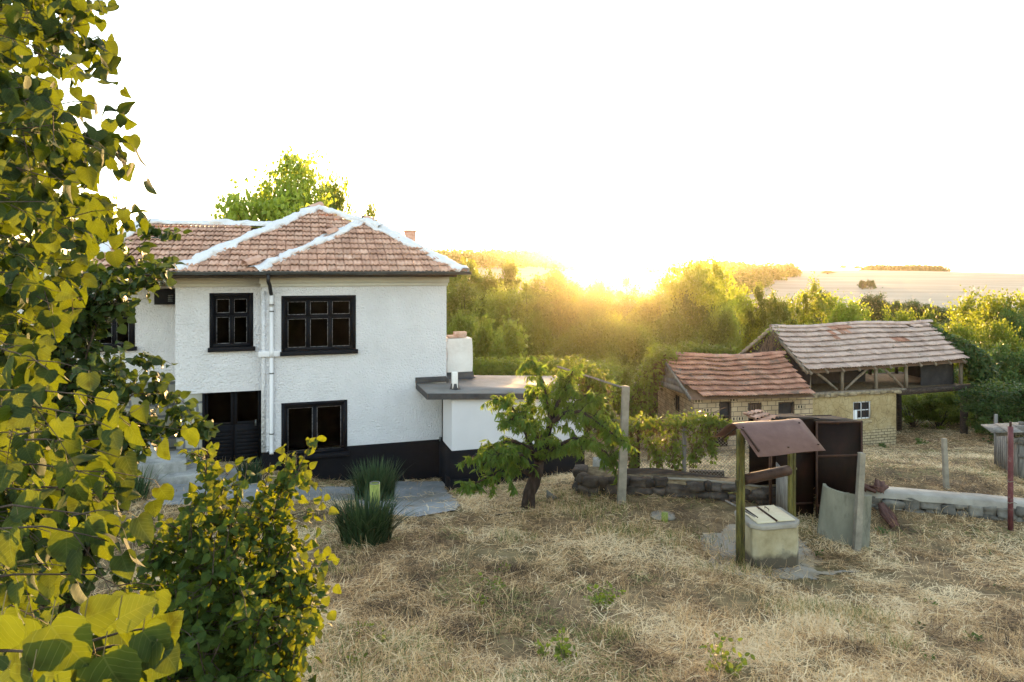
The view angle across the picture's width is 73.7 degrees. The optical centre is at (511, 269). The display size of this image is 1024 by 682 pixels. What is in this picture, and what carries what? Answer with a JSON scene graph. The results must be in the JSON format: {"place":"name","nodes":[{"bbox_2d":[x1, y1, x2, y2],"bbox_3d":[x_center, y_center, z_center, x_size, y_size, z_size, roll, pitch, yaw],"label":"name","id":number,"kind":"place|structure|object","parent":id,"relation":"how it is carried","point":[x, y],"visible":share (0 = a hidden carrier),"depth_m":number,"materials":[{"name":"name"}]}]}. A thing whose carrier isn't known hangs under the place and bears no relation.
{"place":"outdoors","nodes":[
{"label":"outdoors","id":0,"kind":"place"},
{"bbox_2d":[143,467,458,516],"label":"concrete path","id":1,"kind":"structure","parent":0,"point":[438,490],"depth_m":15.95,"materials":[{"name":"concrete"}]},
{"bbox_2d":[0,0,1023,272],"label":"sky","id":2,"kind":"structure","parent":0,"point":[810,134],"materials":[{"name":"white"}]},
{"bbox_2d":[0,265,1023,681],"bbox_3d":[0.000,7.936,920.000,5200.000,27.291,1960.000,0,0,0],"label":"ground","id":3,"kind":"structure","parent":0,"point":[934,287],"depth_m":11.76,"materials":[{"name":"plant"}]},
{"bbox_2d":[56,190,119,268],"bbox_3d":[-18.260,1.486,29.867,3.421,10.229,3.606,0,0,36],"label":"walnut tree","id":4,"kind":"object","parent":3,"relation":"on","point":[96,237],"visible":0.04,"depth_m":29.56,"materials":[{"name":"green plant"}]},
{"bbox_2d":[0,0,199,681],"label":"linden tree","id":5,"kind":"object","parent":3,"relation":"on","point":[136,640],"visible":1,"depth_m":2.21,"materials":[{"name":"green plant"}]},
{"bbox_2d":[0,219,222,625],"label":"mulberry tree","id":6,"kind":"object","parent":3,"relation":"on","point":[86,328],"visible":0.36,"depth_m":6.22,"materials":[{"name":"green plant"}]},
{"bbox_2d":[118,462,166,503],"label":"iris clump","id":7,"kind":"object","parent":3,"relation":"on","point":[141,488],"visible":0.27,"depth_m":14.32,"materials":[{"name":"plant"}]},
{"bbox_2d":[133,438,200,485],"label":"concrete steps","id":8,"kind":"structure","parent":3,"relation":"on","point":[175,469],"depth_m":15.98,"materials":[{"name":"concrete"}]},
{"bbox_2d":[106,435,341,681],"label":"hazel bush","id":9,"kind":"object","parent":3,"relation":"on","point":[244,622],"visible":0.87,"depth_m":4.55,"materials":[{"name":"green plant"}]},
{"bbox_2d":[1,201,471,480],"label":"house","id":10,"kind":"structure","parent":3,"relation":"on","point":[294,330],"depth_m":18.61,"materials":[{"name":"white paint"}]},
{"bbox_2d":[94,300,136,351],"bbox_3d":[-10.918,1.523,18.735,1.125,1.398,0.280,0,0,-18],"label":"window","id":11,"kind":"structure","parent":10,"relation":"in","point":[129,336],"depth_m":18.80,"materials":[{"name":"black glass"}]},
{"bbox_2d":[208,293,254,351],"bbox_3d":[-7.446,1.383,18.158,1.159,1.546,0.280,0,0,-18],"label":"window","id":12,"kind":"structure","parent":10,"relation":"in","point":[230,328],"depth_m":18.19,"materials":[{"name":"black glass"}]},
{"bbox_2d":[202,390,261,466],"bbox_3d":[-7.460,4.245,18.263,1.493,2.155,0.190,0,0,-18],"label":"door","id":13,"kind":"structure","parent":10,"relation":"in","point":[239,412],"depth_m":18.31,"materials":[{"name":"black paint"}]},
{"bbox_2d":[281,400,349,460],"bbox_3d":[-5.310,4.298,18.416,1.789,1.509,0.280,0,0,-18],"label":"window","id":14,"kind":"structure","parent":10,"relation":"in","point":[300,421],"depth_m":18.45,"materials":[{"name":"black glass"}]},
{"bbox_2d":[280,295,357,355],"bbox_3d":[-5.201,1.483,18.450,2.019,1.590,0.280,0,0,-18],"label":"window","id":15,"kind":"structure","parent":10,"relation":"in","point":[331,328],"depth_m":18.49,"materials":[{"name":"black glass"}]},
{"bbox_2d":[233,455,264,483],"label":"iris clump","id":16,"kind":"object","parent":3,"relation":"on","point":[255,478],"visible":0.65,"depth_m":16.29,"materials":[{"name":"plant"}]},
{"bbox_2d":[210,144,338,227],"bbox_3d":[-11.093,0.686,34.638,7.345,13.848,7.258,0,0,-19],"label":"walnut tree","id":17,"kind":"object","parent":3,"relation":"on","point":[286,198],"visible":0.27,"depth_m":33.06,"materials":[{"name":"green plant"}]},
{"bbox_2d":[312,165,365,220],"bbox_3d":[-9.825,1.032,37.145,4.151,13.862,3.938,0,0,-31],"label":"walnut tree","id":18,"kind":"object","parent":3,"relation":"on","point":[334,190],"visible":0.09,"depth_m":36.97,"materials":[{"name":"green plant"}]},
{"bbox_2d":[300,484,423,547],"bbox_3d":[-2.448,4.248,11.766,2.199,0.952,1.949,0,0,0],"label":"iris clump","id":19,"kind":"object","parent":3,"relation":"on","point":[372,525],"visible":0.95,"depth_m":11.63,"materials":[{"name":"plant"}]},
{"bbox_2d":[362,196,384,221],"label":"walnut tree","id":20,"kind":"object","parent":3,"relation":"on","point":[370,212],"visible":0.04,"depth_m":41.74,"materials":[{"name":"green plant"}]},
{"bbox_2d":[370,481,379,510],"bbox_3d":[-2.492,4.363,12.400,0.190,1.006,0.190,0,0,0],"label":"pipe stub","id":21,"kind":"object","parent":3,"relation":"on","point":[374,485],"visible":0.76,"depth_m":12.33,"materials":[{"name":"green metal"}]},
{"bbox_2d":[343,454,409,500],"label":"iris clump","id":22,"kind":"object","parent":3,"relation":"on","point":[382,473],"visible":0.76,"depth_m":15.96,"materials":[{"name":"plant"}]},
{"bbox_2d":[446,309,482,352],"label":"edge shrub","id":23,"kind":"object","parent":3,"relation":"on","point":[460,322],"visible":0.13,"depth_m":37.36,"materials":[{"name":"green plant"}]},
{"bbox_2d":[446,256,487,311],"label":"tree","id":24,"kind":"object","parent":3,"relation":"on","point":[474,276],"visible":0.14,"depth_m":55.72,"materials":[{"name":"green plant"}]},
{"bbox_2d":[446,275,488,330],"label":"willowy shrub","id":25,"kind":"object","parent":3,"relation":"on","point":[453,298],"visible":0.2,"depth_m":47.11,"materials":[{"name":"green plant"}]},
{"bbox_2d":[469,307,494,360],"bbox_3d":[-1.327,4.548,31.038,1.759,5.718,1.880,0,0,-32],"label":"sapling","id":26,"kind":"object","parent":3,"relation":"on","point":[482,341],"visible":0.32,"depth_m":30.73,"materials":[{"name":"green plant"}]},
{"bbox_2d":[457,281,528,358],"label":"willowy shrub","id":27,"kind":"object","parent":3,"relation":"on","point":[498,303],"visible":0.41,"depth_m":45.06,"materials":[{"name":"green plant"}]},
{"bbox_2d":[465,258,524,309],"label":"tree","id":28,"kind":"object","parent":3,"relation":"on","point":[510,272],"visible":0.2,"depth_m":57.26,"materials":[{"name":"green plant"}]},
{"bbox_2d":[485,323,510,362],"bbox_3d":[-0.671,4.776,29.474,1.491,4.937,1.395,0,0,-1],"label":"sapling","id":29,"kind":"object","parent":3,"relation":"on","point":[498,349],"visible":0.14,"depth_m":29.30,"materials":[{"name":"green plant"}]},
{"bbox_2d":[415,331,590,490],"bbox_3d":[-0.308,4.234,19.930,5.034,4.731,3.358,0,0,-18],"label":"annex","id":30,"kind":"object","parent":3,"relation":"on","point":[463,393],"visible":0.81,"depth_m":18.46,"materials":[{"name":"white paint"}]},
{"bbox_2d":[495,307,532,364],"bbox_3d":[-0.104,4.556,30.952,2.007,5.715,2.199,0,0,15],"label":"sapling","id":31,"kind":"object","parent":3,"relation":"on","point":[513,341],"visible":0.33,"depth_m":30.66,"materials":[{"name":"green plant"}]},
{"bbox_2d":[489,258,563,313],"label":"tree","id":32,"kind":"object","parent":3,"relation":"on","point":[532,292],"visible":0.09,"depth_m":58.90,"materials":[{"name":"green plant"}]},
{"bbox_2d":[502,277,557,334],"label":"willowy shrub","id":33,"kind":"object","parent":3,"relation":"on","point":[530,303],"visible":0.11,"depth_m":45.64,"materials":[{"name":"green plant"}]},
{"bbox_2d":[516,308,553,361],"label":"edge shrub","id":34,"kind":"object","parent":3,"relation":"on","point":[533,327],"visible":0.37,"depth_m":36.34,"materials":[{"name":"green plant"}]},
{"bbox_2d":[428,245,659,272],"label":"hill wood","id":35,"kind":"object","parent":3,"relation":"on","point":[523,258],"visible":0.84,"depth_m":308.19,"materials":[{"name":"yellow plant"}]},
{"bbox_2d":[452,353,640,510],"bbox_3d":[0.605,3.242,13.538,3.537,3.323,2.741,0,0,0],"label":"peach tree","id":36,"kind":"object","parent":3,"relation":"on","point":[508,456],"visible":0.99,"depth_m":13.06,"materials":[{"name":"green plant"}]},
{"bbox_2d":[472,352,626,403],"bbox_3d":[0.984,3.856,24.292,6.234,1.822,1.390,0,0,6],"label":"hedge","id":37,"kind":"object","parent":3,"relation":"on","point":[490,367],"visible":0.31,"depth_m":24.16,"materials":[{"name":"green plant"}]},
{"bbox_2d":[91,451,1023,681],"bbox_3d":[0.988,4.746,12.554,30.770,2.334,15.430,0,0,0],"label":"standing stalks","id":38,"kind":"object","parent":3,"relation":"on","point":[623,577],"visible":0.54,"depth_m":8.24,"materials":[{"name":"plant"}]},
{"bbox_2d":[525,310,596,361],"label":"edge shrub","id":39,"kind":"object","parent":3,"relation":"on","point":[555,348],"visible":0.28,"depth_m":36.20,"materials":[{"name":"green plant"}]},
{"bbox_2d":[529,260,597,336],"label":"tree","id":40,"kind":"object","parent":3,"relation":"on","point":[569,289],"visible":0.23,"depth_m":58.62,"materials":[{"name":"yellow plant"}]},
{"bbox_2d":[550,627,576,664],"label":"weed","id":41,"kind":"object","parent":3,"relation":"on","point":[559,647],"visible":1,"depth_m":7.33,"materials":[{"name":"green plant"}]},
{"bbox_2d":[524,284,607,352],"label":"willowy shrub","id":42,"kind":"object","parent":3,"relation":"on","point":[558,325],"visible":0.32,"depth_m":45.65,"materials":[{"name":"green plant"}]},
{"bbox_2d":[119,422,1023,513],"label":"dry grass","id":43,"kind":"structure","parent":3,"relation":"on","point":[866,470],"depth_m":16.97,"materials":[{"name":"plant"}]},
{"bbox_2d":[556,311,625,404],"bbox_3d":[4.570,5.056,35.793,4.188,6.088,4.700,0,0,-26],"label":"edge shrub","id":44,"kind":"object","parent":3,"relation":"on","point":[600,343],"visible":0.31,"depth_m":35.73,"materials":[{"name":"green plant"}]},
{"bbox_2d":[565,294,623,353],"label":"willowy shrub","id":45,"kind":"object","parent":3,"relation":"on","point":[587,311],"visible":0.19,"depth_m":45.76,"materials":[{"name":"green plant"}]},
{"bbox_2d":[573,276,621,311],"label":"tree","id":46,"kind":"object","parent":3,"relation":"on","point":[597,287],"visible":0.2,"depth_m":59.39,"materials":[{"name":"yellow plant"}]},
{"bbox_2d":[583,581,625,608],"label":"weed","id":47,"kind":"object","parent":3,"relation":"on","point":[599,598],"visible":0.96,"depth_m":8.87,"materials":[{"name":"green plant"}]},
{"bbox_2d":[594,351,634,438],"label":"bush","id":48,"kind":"object","parent":3,"relation":"on","point":[626,374],"visible":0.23,"depth_m":28.50,"materials":[{"name":"green plant"}]},
{"bbox_2d":[617,385,629,503],"bbox_3d":[2.229,3.576,13.701,0.253,2.500,0.167,0,0,0],"label":"concrete post","id":49,"kind":"object","parent":3,"relation":"on","point":[622,465],"visible":0.8,"depth_m":13.62,"materials":[{"name":"concrete"}]},
{"bbox_2d":[557,366,621,387],"bbox_3d":[1.747,2.370,15.172,0.108,0.089,3.124,0,0,-23],"label":"pole","id":50,"kind":"object","parent":49,"relation":"on","point":[592,377],"visible":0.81,"depth_m":14.97,"materials":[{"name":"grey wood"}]},
{"bbox_2d":[550,354,620,442],"bbox_3d":[1.879,3.009,16.286,0.964,2.013,2.480,0,0,-38],"label":"pergola vine","id":51,"kind":"object","parent":50,"relation":"hanging from","point":[587,384],"visible":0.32,"depth_m":16.11,"materials":[{"name":"green plant"}]},
{"bbox_2d":[590,296,658,342],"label":"willowy shrub","id":52,"kind":"object","parent":3,"relation":"on","point":[648,318],"visible":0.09,"depth_m":44.38,"materials":[{"name":"green plant"}]},
{"bbox_2d":[592,308,658,402],"bbox_3d":[6.002,5.088,36.280,4.198,6.142,3.912,0,0,13],"label":"edge shrub","id":53,"kind":"object","parent":3,"relation":"on","point":[627,336],"visible":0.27,"depth_m":35.36,"materials":[{"name":"green plant"}]},
{"bbox_2d":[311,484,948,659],"bbox_3d":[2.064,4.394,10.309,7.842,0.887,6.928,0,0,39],"label":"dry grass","id":54,"kind":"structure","parent":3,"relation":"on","point":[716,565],"depth_m":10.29,"materials":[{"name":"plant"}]},
{"bbox_2d":[606,277,655,322],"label":"tree","id":55,"kind":"object","parent":3,"relation":"on","point":[626,304],"visible":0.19,"depth_m":58.12,"materials":[{"name":"yellow plant"}]},
{"bbox_2d":[606,317,677,409],"bbox_3d":[7.193,5.194,35.089,4.005,5.684,4.298,0,0,44],"label":"edge shrub","id":56,"kind":"object","parent":3,"relation":"on","point":[642,351],"visible":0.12,"depth_m":34.31,"materials":[{"name":"green plant"}]},
{"bbox_2d":[625,339,663,424],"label":"dark bush","id":57,"kind":"object","parent":3,"relation":"on","point":[633,367],"visible":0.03,"depth_m":31.76,"materials":[{"name":"green plant"}]},
{"bbox_2d":[631,284,691,340],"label":"willowy shrub","id":58,"kind":"object","parent":3,"relation":"on","point":[663,301],"visible":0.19,"depth_m":44.15,"materials":[{"name":"yellow plant"}]},
{"bbox_2d":[650,510,676,522],"bbox_3d":[2.854,4.607,12.919,0.509,0.220,0.498,0,0,-41],"label":"rock","id":59,"kind":"object","parent":3,"relation":"on","point":[666,519],"visible":0.84,"depth_m":12.79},
{"bbox_2d":[572,464,775,505],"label":"stone wall","id":60,"kind":"structure","parent":3,"relation":"on","point":[591,480],"depth_m":14.06,"materials":[{"name":"stone"}]},
{"bbox_2d":[593,419,748,477],"bbox_3d":[3.576,4.022,14.948,3.650,1.562,0.311,0,0,15],"label":"chain link fence","id":61,"kind":"object","parent":60,"relation":"on","point":[596,463],"visible":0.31,"depth_m":14.80,"materials":[{"name":"metal"}]},
{"bbox_2d":[604,407,733,470],"bbox_3d":[3.396,3.717,14.908,2.816,1.605,0.665,0,0,13],"label":"fence vine","id":62,"kind":"object","parent":61,"relation":"attached to","point":[708,421],"visible":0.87,"depth_m":14.78,"materials":[{"name":"green plant"}]},
{"bbox_2d":[627,468,727,477],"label":"wooden beam","id":63,"kind":"structure","parent":60,"relation":"on","point":[648,471],"depth_m":14.65,"materials":[{"name":"wood"}]},
{"bbox_2d":[651,477,768,487],"bbox_3d":[4.070,4.349,14.007,2.380,0.086,0.108,0,0,13],"label":"metal pipe","id":64,"kind":"object","parent":60,"relation":"on","point":[703,480],"visible":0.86,"depth_m":14.02,"materials":[{"name":"grey metal"}]},
{"bbox_2d":[651,305,711,347],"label":"edge shrub","id":65,"kind":"object","parent":3,"relation":"on","point":[678,331],"visible":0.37,"depth_m":36.69,"materials":[{"name":"green plant"}]},
{"bbox_2d":[642,249,744,329],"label":"tall tree","id":66,"kind":"object","parent":3,"relation":"on","point":[697,279],"visible":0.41,"depth_m":46.33,"materials":[{"name":"yellow plant"}]},
{"bbox_2d":[661,289,726,339],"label":"willowy shrub","id":67,"kind":"object","parent":3,"relation":"on","point":[695,319],"visible":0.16,"depth_m":43.38,"materials":[{"name":"green plant"}]},
{"bbox_2d":[691,310,738,353],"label":"edge shrub","id":68,"kind":"object","parent":3,"relation":"on","point":[724,319],"visible":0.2,"depth_m":37.35,"materials":[{"name":"green plant"}]},
{"bbox_2d":[689,302,742,352],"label":"leafy bush","id":69,"kind":"object","parent":3,"relation":"on","point":[734,337],"visible":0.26,"depth_m":37.61,"materials":[{"name":"green plant"}]},
{"bbox_2d":[637,351,815,450],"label":"brick shed","id":70,"kind":"structure","parent":3,"relation":"on","point":[736,386],"depth_m":24.70,"materials":[{"name":"brown tile"}]},
{"bbox_2d":[618,339,737,437],"bbox_3d":[6.633,4.491,26.258,5.193,3.535,1.658,0,0,-15],"label":"shed creeper","id":71,"kind":"object","parent":70,"relation":"attached to","point":[644,389],"visible":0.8,"depth_m":25.55,"materials":[{"name":"green plant"}]},
{"bbox_2d":[719,401,730,421],"bbox_3d":[7.537,5.094,24.249,0.474,0.884,0.155,0,0,0],"label":"window","id":72,"kind":"structure","parent":70,"relation":"in","point":[726,411],"depth_m":24.27,"materials":[{"name":"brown wood"}]},
{"bbox_2d":[778,402,793,413],"bbox_3d":[9.862,5.174,24.661,0.647,0.855,0.186,0,0,0],"label":"window","id":73,"kind":"structure","parent":70,"relation":"in","point":[783,407],"depth_m":24.69,"materials":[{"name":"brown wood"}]},
{"bbox_2d":[699,632,754,677],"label":"weed","id":74,"kind":"object","parent":3,"relation":"on","point":[729,668],"visible":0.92,"depth_m":6.97,"materials":[{"name":"green plant"}]},
{"bbox_2d":[673,257,802,306],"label":"wood","id":75,"kind":"object","parent":3,"relation":"on","point":[748,274],"visible":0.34,"depth_m":239.32,"materials":[{"name":"yellow plant"}]},
{"bbox_2d":[715,280,766,352],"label":"leafy tree","id":76,"kind":"object","parent":3,"relation":"on","point":[744,299],"visible":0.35,"depth_m":54.98,"materials":[{"name":"yellow plant"}]},
{"bbox_2d":[710,418,824,568],"bbox_3d":[4.038,3.723,11.026,1.541,2.577,1.280,0,0,-16],"label":"well","id":77,"kind":"object","parent":3,"relation":"on","point":[768,536],"visible":0.89,"depth_m":10.74,"materials":[{"name":"concrete"}]},
{"bbox_2d":[741,282,800,347],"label":"leafy tree","id":78,"kind":"object","parent":3,"relation":"on","point":[776,308],"visible":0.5,"depth_m":53.84,"materials":[{"name":"green plant"}]},
{"bbox_2d":[701,524,860,579],"bbox_3d":[4.359,4.672,11.275,2.450,0.272,2.550,0,0,0],"label":"well apron","id":79,"kind":"object","parent":3,"relation":"on","point":[805,563],"visible":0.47,"depth_m":11.12,"materials":[{"name":"concrete"}]},
{"bbox_2d":[743,409,862,517],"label":"metal shed","id":80,"kind":"structure","parent":3,"relation":"on","point":[833,465],"depth_m":13.12,"materials":[{"name":"metal"}]},
{"bbox_2d":[776,462,787,511],"bbox_3d":[5.093,4.172,12.860,0.020,1.000,0.412,0,0,-12],"label":"door","id":81,"kind":"structure","parent":80,"relation":"in","point":[782,482],"depth_m":12.84,"materials":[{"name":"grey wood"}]},
{"bbox_2d":[784,271,823,327],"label":"leafy tree","id":82,"kind":"object","parent":3,"relation":"on","point":[803,299],"visible":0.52,"depth_m":57.48,"materials":[{"name":"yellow plant"}]},
{"bbox_2d":[794,275,864,324],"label":"leafy tree","id":83,"kind":"object","parent":3,"relation":"on","point":[825,305],"visible":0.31,"depth_m":57.48,"materials":[{"name":"green plant"}]},
{"bbox_2d":[817,483,871,547],"bbox_3d":[5.913,4.395,12.210,0.904,1.108,0.370,0,0,8],"label":"concrete channel","id":84,"kind":"object","parent":3,"relation":"on","point":[836,517],"visible":0.76,"depth_m":12.07,"materials":[{"name":"concrete"}]},
{"bbox_2d":[821,289,876,323],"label":"leafy bush","id":85,"kind":"object","parent":3,"relation":"on","point":[842,313],"visible":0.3,"depth_m":51.65,"materials":[{"name":"green plant"}]},
{"bbox_2d":[739,319,973,445],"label":"hay barn","id":86,"kind":"structure","parent":3,"relation":"on","point":[832,363],"depth_m":26.78,"materials":[{"name":"yellow ceramic"}]},
{"bbox_2d":[746,327,790,361],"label":"gable vine","id":87,"kind":"object","parent":86,"relation":"hanging from","point":[772,334],"visible":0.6,"depth_m":26.70,"materials":[{"name":"green plant"}]},
{"bbox_2d":[853,401,871,422],"bbox_3d":[13.267,5.417,25.991,0.962,0.830,0.372,0,0,0],"label":"window","id":88,"kind":"structure","parent":86,"relation":"in","point":[861,410],"depth_m":26.04,"materials":[{"name":"wood"}]},
{"bbox_2d":[929,324,1023,434],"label":"barn creeper","id":89,"kind":"object","parent":86,"relation":"attached to","point":[978,364],"visible":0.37,"depth_m":27.13,"materials":[{"name":"green plant"}]},
{"bbox_2d":[852,452,865,551],"bbox_3d":[6.016,4.085,11.850,0.207,1.832,0.117,0,0,0],"label":"concrete post","id":90,"kind":"object","parent":3,"relation":"on","point":[858,512],"visible":0.92,"depth_m":11.80,"materials":[{"name":"concrete"}]},
{"bbox_2d":[855,287,890,323],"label":"hedge bush","id":91,"kind":"object","parent":3,"relation":"on","point":[876,304],"visible":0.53,"depth_m":93.92,"materials":[{"name":"green plant"}]},
{"bbox_2d":[880,301,917,371],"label":"yellow bush","id":92,"kind":"object","parent":3,"relation":"on","point":[903,317],"visible":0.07,"depth_m":43.70,"materials":[{"name":"green plant"}]},
{"bbox_2d":[859,264,951,271],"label":"treeline","id":93,"kind":"object","parent":3,"relation":"on","point":[905,267],"visible":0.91,"depth_m":460.09,"materials":[{"name":"green plant"}]},
{"bbox_2d":[890,299,923,320],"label":"hedge bush","id":94,"kind":"object","parent":3,"relation":"on","point":[915,305],"visible":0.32,"depth_m":98.80,"materials":[{"name":"green plant"}]},
{"bbox_2d":[902,393,952,429],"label":"bush","id":95,"kind":"object","parent":3,"relation":"on","point":[910,419],"visible":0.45,"depth_m":31.05,"materials":[{"name":"green plant"}]},
{"bbox_2d":[914,302,941,396],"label":"yellow bush","id":96,"kind":"object","parent":3,"relation":"on","point":[929,315],"visible":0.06,"depth_m":39.88,"materials":[{"name":"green plant"}]},
{"bbox_2d":[902,391,973,428],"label":"bush","id":97,"kind":"object","parent":3,"relation":"on","point":[938,399],"visible":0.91,"depth_m":30.24,"materials":[{"name":"green plant"}]},
{"bbox_2d":[864,487,1023,521],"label":"stone wall","id":98,"kind":"structure","parent":3,"relation":"on","point":[992,507],"depth_m":13.67,"materials":[{"name":"stone"}]},
{"bbox_2d":[941,438,949,489],"bbox_3d":[9.365,4.257,14.750,0.149,1.237,0.102,0,0,0],"label":"concrete post","id":99,"kind":"object","parent":3,"relation":"on","point":[945,465],"visible":0.88,"depth_m":14.71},
{"bbox_2d":[944,309,987,412],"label":"leafy bush","id":100,"kind":"object","parent":3,"relation":"on","point":[964,333],"visible":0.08,"depth_m":36.02,"materials":[{"name":"green plant"}]},
{"bbox_2d":[940,285,1023,349],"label":"leaning tree","id":101,"kind":"object","parent":3,"relation":"on","point":[984,308],"visible":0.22,"depth_m":39.30,"materials":[{"name":"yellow plant"}]},
{"bbox_2d":[951,339,1023,404],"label":"dark bush","id":102,"kind":"object","parent":3,"relation":"on","point":[987,346],"visible":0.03,"depth_m":30.86,"materials":[{"name":"green plant"}]},
{"bbox_2d":[953,371,1023,442],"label":"vine mound","id":103,"kind":"object","parent":3,"relation":"on","point":[1012,398],"visible":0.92,"depth_m":24.64,"materials":[{"name":"green plant"}]},
{"bbox_2d":[968,309,1023,380],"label":"leafy bush","id":104,"kind":"object","parent":3,"relation":"on","point":[994,335],"visible":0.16,"depth_m":32.76,"materials":[{"name":"green plant"}]},
{"bbox_2d":[981,414,1023,479],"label":"plank hut","id":105,"kind":"object","parent":3,"relation":"on","point":[999,430],"visible":0.68,"depth_m":16.43,"materials":[{"name":"grey wood"}]},
{"bbox_2d":[988,339,1023,387],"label":"dark bush","id":106,"kind":"object","parent":3,"relation":"on","point":[1010,360],"visible":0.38,"depth_m":28.64,"materials":[{"name":"green plant"}]},
{"bbox_2d":[995,287,1023,346],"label":"leafy bush","id":107,"kind":"object","parent":3,"relation":"on","point":[1017,321],"visible":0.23,"depth_m":38.09,"materials":[{"name":"green plant"}]},
{"bbox_2d":[1007,422,1016,530],"bbox_3d":[9.467,3.953,12.938,0.115,2.141,0.151,0,0,-44],"label":"metal post","id":108,"kind":"object","parent":3,"relation":"on","point":[1010,471],"visible":0.94,"depth_m":12.91,"materials":[{"name":"metal"}]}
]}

